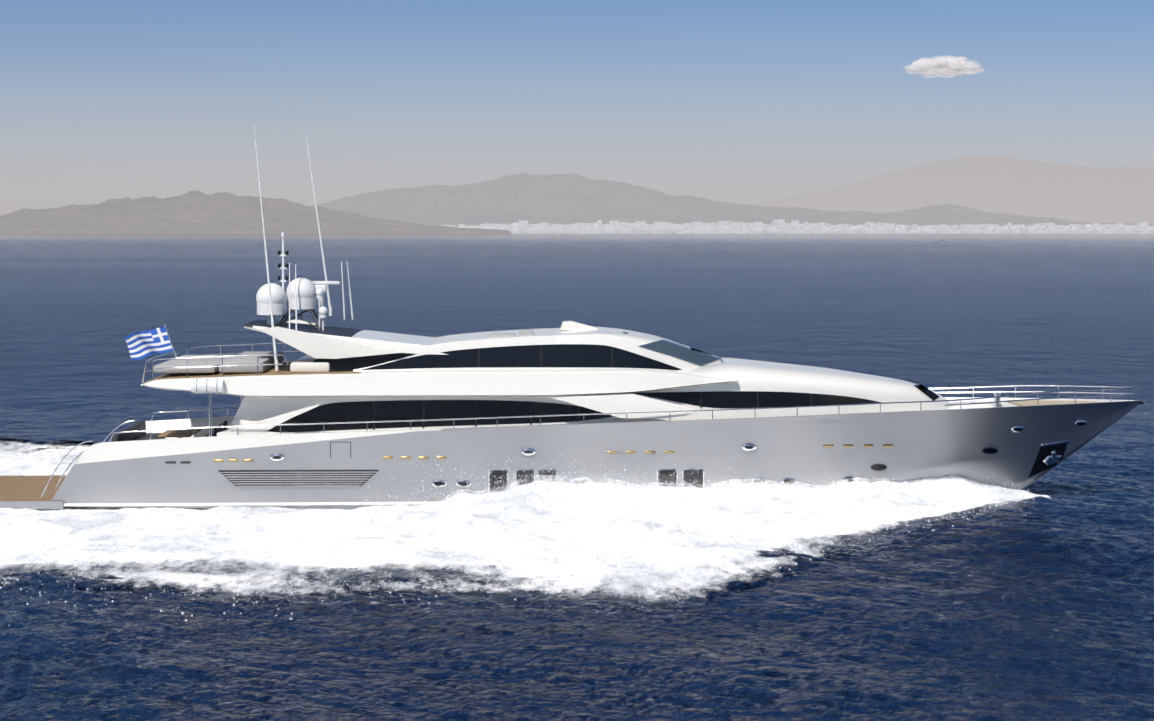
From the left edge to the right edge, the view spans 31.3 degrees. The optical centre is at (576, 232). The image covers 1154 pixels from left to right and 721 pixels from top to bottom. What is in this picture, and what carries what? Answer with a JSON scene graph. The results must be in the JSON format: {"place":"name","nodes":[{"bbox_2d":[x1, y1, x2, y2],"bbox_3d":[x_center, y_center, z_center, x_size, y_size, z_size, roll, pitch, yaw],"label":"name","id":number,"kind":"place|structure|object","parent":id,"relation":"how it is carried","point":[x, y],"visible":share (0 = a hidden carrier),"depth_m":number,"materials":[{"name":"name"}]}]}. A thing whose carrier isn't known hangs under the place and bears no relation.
{"place":"outdoors","nodes":[
{"label":"outdoors","id":0,"kind":"place"},
{"bbox_2d":[0,190,511,233],"bbox_3d":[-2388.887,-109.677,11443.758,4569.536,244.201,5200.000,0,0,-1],"label":"mountain","id":1,"kind":"structure","parent":0,"point":[194,212],"depth_m":10033.99,"materials":[{"name":"grey stone"}]},
{"bbox_2d":[0,234,1153,720],"bbox_3d":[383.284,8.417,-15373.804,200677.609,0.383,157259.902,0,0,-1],"label":"sea","id":2,"kind":"structure","parent":0,"point":[1038,608],"depth_m":54.25,"materials":[{"name":"blue liquid"}]},
{"bbox_2d":[0,435,1049,603],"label":"sea foam","id":3,"kind":"object","parent":2,"relation":"on","point":[640,592],"visible":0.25,"depth_m":50.09,"materials":[{"name":"liquid"}]},
{"bbox_2d":[0,439,1048,600],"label":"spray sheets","id":4,"kind":"object","parent":3,"relation":"on","point":[590,526],"visible":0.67,"depth_m":56.16,"materials":[{"name":"liquid"}]},
{"bbox_2d":[0,454,1031,625],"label":"spray droplets","id":5,"kind":"object","parent":4,"relation":"on","point":[555,489],"visible":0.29,"depth_m":60.19,"materials":[{"name":"white liquid"}]},
{"bbox_2d":[0,125,1144,510],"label":"motor yacht","id":6,"kind":"object","parent":2,"relation":"on","point":[336,417],"visible":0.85,"depth_m":61.58,"materials":[{"name":"silver metal"}]},
{"bbox_2d":[0,117,1153,223],"bbox_3d":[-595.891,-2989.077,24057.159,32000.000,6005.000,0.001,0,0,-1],"label":"haze","id":7,"kind":"object","parent":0,"point":[1096,170],"visible":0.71,"depth_m":24088.38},
{"bbox_2d":[0,0,1153,117],"label":"sky","id":8,"kind":"structure","parent":0,"point":[59,58],"materials":[{"name":"blue"}]},
{"bbox_2d":[427,449,1013,507],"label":"spray mist","id":9,"kind":"structure","parent":0,"point":[724,483],"depth_m":60.93,"materials":[{"name":"white liquid"}]},
{"bbox_2d":[317,173,1153,233],"bbox_3d":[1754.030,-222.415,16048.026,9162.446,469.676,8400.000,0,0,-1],"label":"mountain range","id":10,"kind":"structure","parent":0,"point":[563,199],"depth_m":14271.20,"materials":[{"name":"grey stone"}]},
{"bbox_2d":[443,219,1153,233],"bbox_3d":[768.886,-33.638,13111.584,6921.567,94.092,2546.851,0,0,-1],"label":"town","id":11,"kind":"object","parent":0,"point":[778,226],"visible":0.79,"depth_m":12113.99},
{"bbox_2d":[902,55,983,78],"bbox_3d":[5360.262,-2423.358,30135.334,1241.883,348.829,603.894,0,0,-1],"label":"cloud","id":12,"kind":"structure","parent":0,"point":[959,66],"depth_m":29904.87,"materials":[{"name":"grey"}]}
]}

